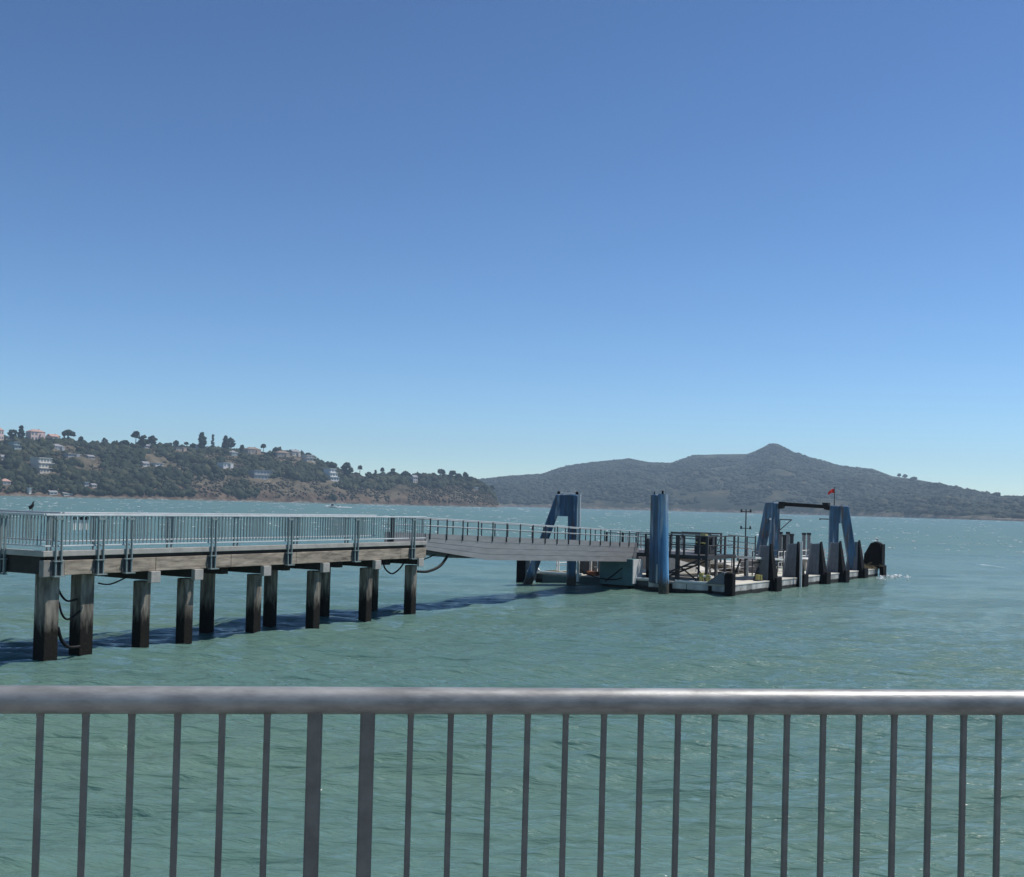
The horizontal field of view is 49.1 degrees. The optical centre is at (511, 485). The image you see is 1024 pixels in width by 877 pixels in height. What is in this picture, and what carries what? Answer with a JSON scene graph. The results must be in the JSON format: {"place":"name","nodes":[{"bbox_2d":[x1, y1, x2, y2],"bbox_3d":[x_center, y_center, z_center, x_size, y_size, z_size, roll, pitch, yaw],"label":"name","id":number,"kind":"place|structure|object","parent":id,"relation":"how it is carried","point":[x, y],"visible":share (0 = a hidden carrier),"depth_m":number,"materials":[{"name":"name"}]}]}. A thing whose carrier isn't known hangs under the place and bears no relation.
{"place":"outdoors","nodes":[
{"label":"outdoors","id":0,"kind":"place"},
{"bbox_2d":[0,439,503,507],"bbox_3d":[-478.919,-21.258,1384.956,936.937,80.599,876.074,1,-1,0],"label":"headland hill","id":1,"kind":"structure","parent":0,"point":[392,493],"depth_m":1450.49,"materials":[{"name":"plant"}]},
{"bbox_2d":[0,428,3,439],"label":"house","id":2,"kind":"structure","parent":1,"relation":"on","point":[1,434],"depth_m":1384.14,"materials":[{"name":"pink glass"}]},
{"bbox_2d":[2,479,10,484],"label":"house","id":3,"kind":"structure","parent":1,"relation":"on","point":[6,482],"depth_m":1178.12,"materials":[{"name":"white glass"}]},
{"bbox_2d":[7,429,17,437],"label":"pine tree","id":4,"kind":"object","parent":1,"relation":"on","point":[11,434],"visible":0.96,"depth_m":1426.43,"materials":[{"name":"green plant"}]},
{"bbox_2d":[8,441,21,449],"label":"house","id":5,"kind":"structure","parent":1,"relation":"on","point":[15,445],"depth_m":1324.32,"materials":[{"name":"grey glass"}]},
{"bbox_2d":[17,425,25,438],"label":"pine tree","id":6,"kind":"object","parent":1,"relation":"on","point":[21,434],"visible":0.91,"depth_m":1434.85,"materials":[{"name":"green plant"}]},
{"bbox_2d":[26,429,44,439],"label":"house","id":7,"kind":"structure","parent":1,"relation":"on","point":[34,434],"depth_m":1450.46,"materials":[{"name":"brick"}]},
{"bbox_2d":[30,457,54,473],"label":"house","id":8,"kind":"structure","parent":1,"relation":"on","point":[41,465],"depth_m":1243.39,"materials":[{"name":"white glass"}]},
{"bbox_2d":[46,434,59,438],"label":"house","id":9,"kind":"structure","parent":1,"relation":"on","point":[53,436],"depth_m":1466.27,"materials":[{"name":"brick"}]},
{"bbox_2d":[48,490,57,494],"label":"house","id":10,"kind":"structure","parent":1,"relation":"on","point":[52,492],"depth_m":1201.63,"materials":[{"name":"white glass"}]},
{"bbox_2d":[53,443,64,450],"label":"house","id":11,"kind":"structure","parent":1,"relation":"on","point":[58,446],"depth_m":1373.77,"materials":[{"name":"brick"}]},
{"bbox_2d":[60,492,72,495],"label":"house","id":12,"kind":"structure","parent":1,"relation":"on","point":[66,494],"depth_m":1211.06,"materials":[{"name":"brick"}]},
{"bbox_2d":[61,429,75,436],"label":"pine tree","id":13,"kind":"object","parent":1,"relation":"on","point":[68,432],"visible":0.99,"depth_m":1475.46,"materials":[{"name":"green plant"}]},
{"bbox_2d":[62,453,79,456],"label":"house","id":14,"kind":"structure","parent":1,"relation":"on","point":[70,455],"depth_m":1342.59,"materials":[{"name":"grey glass"}]},
{"bbox_2d":[84,455,94,459],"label":"house","id":15,"kind":"structure","parent":1,"relation":"on","point":[90,456],"depth_m":1381.03,"materials":[{"name":"beige glass"}]},
{"bbox_2d":[121,440,129,444],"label":"pine tree","id":16,"kind":"object","parent":1,"relation":"on","point":[124,442],"visible":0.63,"depth_m":1484.36,"materials":[{"name":"green plant"}]},
{"bbox_2d":[130,431,139,442],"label":"umbrella pine","id":17,"kind":"object","parent":1,"relation":"on","point":[135,434],"visible":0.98,"depth_m":1538.13,"materials":[{"name":"green plant"}]},
{"bbox_2d":[138,435,148,446],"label":"pine tree","id":18,"kind":"object","parent":1,"relation":"on","point":[142,442],"visible":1,"depth_m":1524.03,"materials":[{"name":"green plant"}]},
{"bbox_2d":[141,461,149,466],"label":"house","id":19,"kind":"structure","parent":1,"relation":"on","point":[144,463],"depth_m":1379.23,"materials":[{"name":"white glass"}]},
{"bbox_2d":[148,435,157,444],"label":"pine tree","id":20,"kind":"object","parent":1,"relation":"on","point":[152,439],"visible":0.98,"depth_m":1544.84,"materials":[{"name":"green plant"}]},
{"bbox_2d":[150,463,162,465],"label":"house","id":21,"kind":"structure","parent":1,"relation":"on","point":[157,464],"depth_m":1389.64,"materials":[{"name":"white glass"}]},
{"bbox_2d":[174,447,186,451],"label":"house","id":22,"kind":"structure","parent":1,"relation":"on","point":[183,449],"depth_m":1550.63,"materials":[{"name":"beige glass"}]},
{"bbox_2d":[198,432,206,448],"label":"cypress tree","id":23,"kind":"object","parent":1,"relation":"on","point":[202,441],"visible":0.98,"depth_m":1601.25,"materials":[{"name":"green plant"}]},
{"bbox_2d":[211,434,214,446],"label":"cypress tree","id":24,"kind":"object","parent":1,"relation":"on","point":[212,442],"visible":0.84,"depth_m":1613.37,"materials":[{"name":"green plant"}]},
{"bbox_2d":[216,462,232,468],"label":"house","id":25,"kind":"structure","parent":1,"relation":"on","point":[223,465],"depth_m":1437.02,"materials":[{"name":"white glass"}]},
{"bbox_2d":[221,435,228,448],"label":"pine tree","id":26,"kind":"object","parent":1,"relation":"on","point":[225,442],"visible":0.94,"depth_m":1623.44,"materials":[{"name":"green plant"}]},
{"bbox_2d":[228,437,235,447],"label":"pine tree","id":27,"kind":"object","parent":1,"relation":"on","point":[232,444],"visible":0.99,"depth_m":1628.05,"materials":[{"name":"green plant"}]},
{"bbox_2d":[229,450,237,455],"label":"house","id":28,"kind":"structure","parent":1,"relation":"on","point":[233,453],"depth_m":1567.50,"materials":[{"name":"brick"}]},
{"bbox_2d":[0,438,491,500],"bbox_3d":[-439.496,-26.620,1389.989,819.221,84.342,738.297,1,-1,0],"label":"headland grove","id":29,"kind":"object","parent":1,"relation":"on","point":[196,467],"visible":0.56,"depth_m":1401.29,"materials":[{"name":"green plant"}]},
{"bbox_2d":[0,435,497,499],"bbox_3d":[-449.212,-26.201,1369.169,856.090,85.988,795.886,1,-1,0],"label":"headland wood","id":30,"kind":"object","parent":1,"relation":"on","point":[134,454],"visible":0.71,"depth_m":1383.10,"materials":[{"name":"green plant"}]},
{"bbox_2d":[5,442,498,504],"bbox_3d":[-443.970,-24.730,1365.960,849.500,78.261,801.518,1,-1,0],"label":"headland scrub","id":31,"kind":"object","parent":1,"relation":"on","point":[465,492],"visible":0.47,"depth_m":1519.04,"materials":[{"name":"green plant"}]},
{"bbox_2d":[243,447,260,453],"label":"house","id":32,"kind":"structure","parent":1,"relation":"on","point":[252,450],"depth_m":1618.99,"materials":[{"name":"brick"}]},
{"bbox_2d":[248,470,272,479],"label":"house","id":33,"kind":"structure","parent":1,"relation":"on","point":[263,474],"depth_m":1453.47,"materials":[{"name":"grey glass"}]},
{"bbox_2d":[275,450,289,456],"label":"house","id":34,"kind":"structure","parent":1,"relation":"on","point":[284,453],"depth_m":1599.83,"materials":[{"name":"brick"}]},
{"bbox_2d":[289,449,300,456],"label":"house","id":35,"kind":"structure","parent":1,"relation":"on","point":[296,453],"depth_m":1621.81,"materials":[{"name":"brick"}]},
{"bbox_2d":[301,455,314,461],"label":"house","id":36,"kind":"structure","parent":1,"relation":"on","point":[305,458],"depth_m":1605.86,"materials":[{"name":"white glass"}]},
{"bbox_2d":[324,461,336,467],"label":"pine tree","id":37,"kind":"object","parent":1,"relation":"on","point":[331,464],"visible":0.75,"depth_m":1617.05,"materials":[{"name":"green plant"}]},
{"bbox_2d":[323,468,338,481],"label":"house","id":38,"kind":"structure","parent":1,"relation":"on","point":[331,473],"depth_m":1538.71,"materials":[{"name":"white glass"}]},
{"bbox_2d":[340,462,353,474],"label":"pine tree","id":39,"kind":"object","parent":1,"relation":"on","point":[346,468],"visible":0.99,"depth_m":1584.95,"materials":[{"name":"green plant"}]},
{"bbox_2d":[401,471,409,476],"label":"pine tree","id":40,"kind":"object","parent":1,"relation":"on","point":[404,472],"visible":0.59,"depth_m":1673.72,"materials":[{"name":"green plant"}]},
{"bbox_2d":[410,475,417,482],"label":"house","id":41,"kind":"structure","parent":1,"relation":"on","point":[414,478],"depth_m":1641.73,"materials":[{"name":"white glass"}]},
{"bbox_2d":[437,469,445,473],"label":"umbrella pine","id":42,"kind":"object","parent":1,"relation":"on","point":[441,471],"visible":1,"depth_m":1700.65,"materials":[{"name":"green plant"}]},
{"bbox_2d":[449,470,456,476],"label":"umbrella pine","id":43,"kind":"object","parent":1,"relation":"on","point":[452,472],"visible":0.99,"depth_m":1710.42,"materials":[{"name":"green plant"}]},
{"bbox_2d":[481,484,487,490],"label":"pine tree","id":44,"kind":"object","parent":1,"relation":"on","point":[484,486],"visible":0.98,"depth_m":1700.20,"materials":[{"name":"green plant"}]},
{"bbox_2d":[0,496,1023,876],"bbox_3d":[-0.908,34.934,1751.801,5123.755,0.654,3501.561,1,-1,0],"label":"water","id":45,"kind":"structure","parent":0,"point":[944,616],"depth_m":22.76,"materials":[{"name":"liquid"}]},
{"bbox_2d":[1,541,426,660],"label":"pier","id":46,"kind":"structure","parent":45,"relation":"in","point":[150,565],"depth_m":32.81,"materials":[{"name":"concrete"}]},
{"bbox_2d":[0,512,44,574],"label":"pier railing","id":47,"kind":"object","parent":46,"relation":"on","point":[3,560],"visible":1,"depth_m":28.78,"materials":[{"name":"metal"}]},
{"bbox_2d":[0,510,62,550],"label":"pier railing","id":48,"kind":"object","parent":46,"relation":"on","point":[51,522],"visible":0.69,"depth_m":31.94,"materials":[{"name":"metal"}]},
{"bbox_2d":[28,501,36,509],"bbox_3d":[-13.711,0.589,32.092,0.229,0.284,0.099,2,-1,-10],"label":"bird","id":49,"kind":"object","parent":48,"relation":"on","point":[31,506],"visible":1,"depth_m":32.06},
{"bbox_2d":[59,589,76,601],"bbox_3d":[-11.631,2.701,29.290,0.133,0.695,0.684,1,-1,34],"label":"hose","id":50,"kind":"object","parent":46,"relation":"attached to","point":[63,598],"visible":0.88,"depth_m":29.20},
{"bbox_2d":[58,626,80,648],"bbox_3d":[-11.551,3.961,29.191,0.090,0.624,0.738,1,-1,30],"label":"hose","id":51,"kind":"object","parent":46,"relation":"attached to","point":[63,643],"visible":1,"depth_m":29.05,"materials":[{"name":"rubber"}]},
{"bbox_2d":[59,601,80,619],"bbox_3d":[-11.531,3.256,29.206,0.056,0.504,0.715,1,-1,30],"label":"hose","id":52,"kind":"object","parent":46,"relation":"attached to","point":[71,617],"visible":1,"depth_m":29.09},
{"bbox_2d":[98,574,131,584],"bbox_3d":[-10.694,2.488,30.406,1.110,0.421,0.120,2,-1,-44],"label":"hose","id":53,"kind":"object","parent":46,"relation":"attached to","point":[116,581],"visible":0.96,"depth_m":30.40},
{"bbox_2d":[62,512,376,549],"bbox_3d":[-9.006,1.517,37.732,0.170,1.132,14.500,1,-1,30],"label":"pier railing","id":54,"kind":"object","parent":46,"relation":"attached to","point":[141,539],"visible":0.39,"depth_m":36.41,"materials":[{"name":"metal"}]},
{"bbox_2d":[44,514,426,576],"bbox_3d":[-7.474,1.751,35.456,0.215,1.600,16.900,1,-1,30],"label":"pier railing","id":55,"kind":"object","parent":46,"relation":"attached to","point":[56,567],"visible":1,"depth_m":33.02,"materials":[{"name":"metal"}]},
{"bbox_2d":[73,517,88,529],"bbox_3d":[-11.216,0.989,29.167,0.026,0.340,0.470,1,-1,30],"label":"notice","id":56,"kind":"object","parent":55,"relation":"hanging from","point":[81,520],"visible":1,"depth_m":29.17,"materials":[{"name":"white paint"}]},
{"bbox_2d":[382,560,405,573],"bbox_3d":[-4.412,3.018,41.930,0.060,0.615,1.492,1,-1,30],"label":"hose","id":57,"kind":"object","parent":46,"relation":"hanging from","point":[396,570],"visible":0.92,"depth_m":41.93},
{"bbox_2d":[0,496,1023,552],"bbox_3d":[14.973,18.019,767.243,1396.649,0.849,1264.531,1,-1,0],"label":"whitecaps","id":58,"kind":"object","parent":45,"relation":"on","point":[518,519],"visible":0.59,"depth_m":383.48,"materials":[{"name":"liquid"}]},
{"bbox_2d":[523,491,580,585],"bbox_3d":[1.970,3.451,60.285,3.350,6.310,0.708,1,-1,5],"label":"mooring dolphin","id":59,"kind":"object","parent":45,"relation":"in","point":[569,505],"visible":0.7,"depth_m":59.96,"materials":[{"name":"blue paint"}]},
{"bbox_2d":[649,491,668,593],"bbox_3d":[7.506,3.384,56.678,0.528,6.233,1.347,2,-1,-28],"label":"mooring dolphin","id":60,"kind":"object","parent":45,"relation":"in","point":[659,558],"visible":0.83,"depth_m":56.39,"materials":[{"name":"blue paint"}]},
{"bbox_2d":[535,560,877,594],"bbox_3d":[13.315,6.054,70.365,11.650,1.650,26.230,1,-1,34],"label":"ferry float","id":61,"kind":"object","parent":45,"relation":"on","point":[686,583],"visible":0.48,"depth_m":60.64,"materials":[{"name":"paint"}]},
{"bbox_2d":[516,560,539,581],"bbox_3d":[1.139,4.665,62.555,1.499,1.720,1.000,1,-1,34],"label":"corner fender","id":62,"kind":"object","parent":61,"relation":"attached to","point":[522,568],"visible":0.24,"depth_m":62.38,"materials":[{"name":"rubber"}]},
{"bbox_2d":[580,561,597,573],"bbox_3d":[4.295,4.453,62.848,0.760,1.010,0.860,1,-1,34],"label":"storage locker","id":63,"kind":"object","parent":61,"relation":"on","point":[584,565],"visible":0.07,"depth_m":62.58,"materials":[{"name":"metal"}]},
{"bbox_2d":[587,571,598,575],"bbox_3d":[4.431,4.827,61.447,0.600,0.220,0.350,1,-1,34],"label":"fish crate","id":64,"kind":"object","parent":61,"relation":"on","point":[594,573],"visible":0.87,"depth_m":61.29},
{"bbox_2d":[600,558,642,585],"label":"support block","id":65,"kind":"structure","parent":61,"relation":"on","point":[629,571],"depth_m":59.53,"materials":[{"name":"teal paint"}]},
{"bbox_2d":[384,517,639,561],"bbox_3d":[1.024,2.663,52.438,2.048,2.338,21.150,1,-1,30],"label":"gangway","id":66,"kind":"object","parent":65,"relation":"on","point":[492,547],"visible":0.86,"depth_m":49.58,"materials":[{"name":"metal"}]},
{"bbox_2d":[417,554,449,572],"bbox_3d":[-3.036,2.981,43.846,0.144,0.853,2.141,1,-1,33],"label":"hose","id":67,"kind":"object","parent":66,"relation":"attached to","point":[435,568],"visible":1,"depth_m":43.87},
{"bbox_2d":[580,569,621,579],"bbox_3d":[4.927,4.794,60.018,3.232,0.484,0.522,1,-1,32],"label":"hose","id":68,"kind":"object","parent":65,"relation":"hanging from","point":[600,578],"visible":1,"depth_m":59.86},
{"bbox_2d":[646,538,649,577],"bbox_3d":[7.678,3.906,59.804,1.400,2.170,0.700,1,-1,34],"label":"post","id":69,"kind":"object","parent":61,"relation":"on","point":[647,557],"visible":0.28,"depth_m":59.89,"materials":[{"name":"metal"}]},
{"bbox_2d":[638,548,695,573],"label":"deck housing","id":70,"kind":"object","parent":61,"relation":"on","point":[672,565],"visible":0.21,"depth_m":65.64,"materials":[{"name":"metal"}]},
{"bbox_2d":[605,532,735,580],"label":"boarding platform","id":71,"kind":"structure","parent":61,"relation":"on","point":[677,555],"depth_m":59.03,"materials":[{"name":"metal"}]},
{"bbox_2d":[627,535,726,572],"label":"deck railing","id":72,"kind":"object","parent":61,"relation":"on","point":[681,546],"visible":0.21,"depth_m":68.05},
{"bbox_2d":[670,531,721,568],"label":"gangway hoist","id":73,"kind":"object","parent":61,"relation":"on","point":[720,551],"visible":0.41,"depth_m":69.32,"materials":[{"name":"metal"}]},
{"bbox_2d":[698,573,711,581],"bbox_3d":[9.890,4.759,57.494,0.870,0.500,0.450,1,-1,34],"label":"bollard","id":74,"kind":"object","parent":61,"relation":"on","point":[701,576],"visible":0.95,"depth_m":57.50,"materials":[{"name":"metal"}]},
{"bbox_2d":[674,558,748,572],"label":"access ramp","id":75,"kind":"structure","parent":61,"relation":"on","point":[720,565],"depth_m":65.30,"materials":[{"name":"metal"}]},
{"bbox_2d":[705,572,735,595],"bbox_3d":[10.540,5.053,56.738,1.479,1.330,0.440,1,-1,34],"label":"corner fender","id":76,"kind":"object","parent":61,"relation":"attached to","point":[727,580],"visible":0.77,"depth_m":56.35,"materials":[{"name":"rubber"}]},
{"bbox_2d":[709,554,757,575],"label":"deck railing","id":77,"kind":"object","parent":61,"relation":"on","point":[731,562],"visible":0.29,"depth_m":65.21,"materials":[{"name":"metal"}]},
{"bbox_2d":[740,509,751,575],"bbox_3d":[13.525,3.309,64.885,0.700,3.850,0.260,1,-1,34],"label":"lamp post","id":78,"kind":"object","parent":61,"relation":"on","point":[746,566],"visible":0.94,"depth_m":64.78,"materials":[{"name":"metal"}]},
{"bbox_2d":[730,535,782,579],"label":"boarding ramp","id":79,"kind":"structure","parent":61,"relation":"on","point":[746,557],"depth_m":62.77,"materials":[{"name":"metal"}]},
{"bbox_2d":[753,574,763,580],"bbox_3d":[13.325,4.982,60.545,0.300,0.340,0.800,1,-1,34],"label":"bollard","id":80,"kind":"object","parent":61,"relation":"on","point":[758,577],"visible":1,"depth_m":60.36,"materials":[{"name":"metal"}]},
{"bbox_2d":[752,550,783,575],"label":"deck railing","id":81,"kind":"object","parent":61,"relation":"on","point":[777,567],"visible":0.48,"depth_m":68.52,"materials":[{"name":"metal"}]},
{"bbox_2d":[755,543,781,591],"bbox_3d":[14.044,4.636,61.461,1.320,2.910,0.893,1,-1,34],"label":"fender","id":82,"kind":"object","parent":61,"relation":"on","point":[766,565],"visible":0.77,"depth_m":61.22,"materials":[{"name":"metal"}]},
{"bbox_2d":[779,532,782,565],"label":"pipe post","id":83,"kind":"object","parent":61,"relation":"on","point":[780,543],"visible":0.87,"depth_m":77.73,"materials":[{"name":"metal"}]},
{"bbox_2d":[782,535,785,565],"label":"pipe post","id":84,"kind":"object","parent":61,"relation":"on","point":[784,543],"visible":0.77,"depth_m":77.51,"materials":[{"name":"metal"}]},
{"bbox_2d":[786,532,789,547],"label":"pipe post","id":85,"kind":"object","parent":61,"relation":"on","point":[787,537],"visible":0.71,"depth_m":77.41,"materials":[{"name":"metal"}]},
{"bbox_2d":[790,534,793,543],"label":"pipe post","id":86,"kind":"object","parent":61,"relation":"on","point":[791,538],"visible":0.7,"depth_m":77.30,"materials":[{"name":"metal"}]},
{"bbox_2d":[778,550,808,571],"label":"deck railing","id":87,"kind":"object","parent":61,"relation":"on","point":[806,555],"visible":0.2,"depth_m":70.89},
{"bbox_2d":[782,542,808,586],"bbox_3d":[16.446,4.739,65.026,1.320,2.968,0.893,1,-1,34],"label":"fender","id":88,"kind":"object","parent":61,"relation":"on","point":[791,567],"visible":0.84,"depth_m":64.83,"materials":[{"name":"rubber"}]},
{"bbox_2d":[735,545,862,561],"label":"deck railing","id":89,"kind":"object","parent":61,"relation":"on","point":[752,549],"visible":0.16,"depth_m":82.46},
{"bbox_2d":[802,533,805,556],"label":"pipe post","id":90,"kind":"object","parent":61,"relation":"on","point":[804,541],"visible":0.7,"depth_m":76.71,"materials":[{"name":"metal"}]},
{"bbox_2d":[802,557,807,570],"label":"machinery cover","id":91,"kind":"object","parent":61,"relation":"on","point":[805,560],"visible":0.2,"depth_m":72.25,"materials":[{"name":"metal"}]},
{"bbox_2d":[756,502,855,568],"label":"gantry","id":92,"kind":"object","parent":61,"relation":"on","point":[770,525],"visible":0.69,"depth_m":75.57,"materials":[{"name":"metal"}]},
{"bbox_2d":[828,487,834,504],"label":"flag","id":93,"kind":"object","parent":92,"relation":"on","point":[831,491],"visible":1,"depth_m":75.07,"materials":[{"name":"fabric"}]},
{"bbox_2d":[807,533,810,556],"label":"pipe post","id":94,"kind":"object","parent":61,"relation":"on","point":[808,540],"visible":0.7,"depth_m":76.52,"materials":[{"name":"metal"}]},
{"bbox_2d":[806,542,830,583],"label":"fender","id":95,"kind":"object","parent":61,"relation":"on","point":[816,563],"visible":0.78,"depth_m":68.14,"materials":[{"name":"rubber"}]},
{"bbox_2d":[826,541,849,582],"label":"fender","id":96,"kind":"object","parent":61,"relation":"on","point":[835,561],"visible":0.84,"depth_m":71.19,"materials":[{"name":"rubber"}]},
{"bbox_2d":[846,540,867,577],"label":"fender","id":97,"kind":"object","parent":61,"relation":"on","point":[858,563],"visible":0.7,"depth_m":74.44,"materials":[{"name":"rubber"}]},
{"bbox_2d":[845,562,882,569],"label":"rope heap","id":98,"kind":"object","parent":61,"relation":"on","point":[869,565],"visible":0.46,"depth_m":77.11,"materials":[{"name":"fabric"}]},
{"bbox_2d":[864,542,886,576],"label":"corner fender","id":99,"kind":"object","parent":61,"relation":"attached to","point":[874,554],"visible":0.81,"depth_m":77.72,"materials":[{"name":"rubber"}]},
{"bbox_2d":[799,541,802,586],"bbox_3d":[16.532,4.679,64.186,0.133,2.950,0.140,1,-1,0],"label":"pole","id":100,"kind":"object","parent":45,"relation":"in","point":[800,572],"visible":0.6,"depth_m":64.13,"materials":[{"name":"metal"}]},
{"bbox_2d":[876,574,910,579],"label":"splash","id":101,"kind":"object","parent":45,"relation":"on","point":[892,576],"visible":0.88,"depth_m":75.43,"materials":[{"name":"liquid"}]},
{"bbox_2d":[0,685,1023,876],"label":"railing","id":102,"kind":"object","parent":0,"point":[315,704],"visible":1,"depth_m":2.56,"materials":[{"name":"metal"}]},
{"bbox_2d":[0,0,1023,495],"label":"sky","id":103,"kind":"structure","parent":0,"point":[485,239],"materials":[{"name":"blue"}]},
{"bbox_2d":[694,534,714,553],"bbox_3d":[10.505,3.174,60.850,1.020,1.080,1.050,1,-1,34],"label":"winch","id":104,"kind":"object","parent":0,"point":[711,542],"visible":0.57,"depth_m":60.56,"materials":[{"name":"metal"}]},
{"bbox_2d":[739,558,756,572],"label":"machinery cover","id":105,"kind":"object","parent":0,"point":[742,564],"visible":0.13,"depth_m":68.48,"materials":[{"name":"metal"}]},
{"bbox_2d":[478,445,1023,520],"bbox_3d":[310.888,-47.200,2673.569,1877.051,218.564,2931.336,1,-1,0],"label":"island hill","id":106,"kind":"structure","parent":0,"point":[714,500],"depth_m":2380.09,"materials":[{"name":"plant"}]},
{"bbox_2d":[479,443,1023,518],"bbox_3d":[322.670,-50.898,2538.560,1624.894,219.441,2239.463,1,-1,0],"label":"island wood","id":107,"kind":"object","parent":106,"relation":"on","point":[869,494],"visible":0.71,"depth_m":2548.92,"materials":[{"name":"green plant"}]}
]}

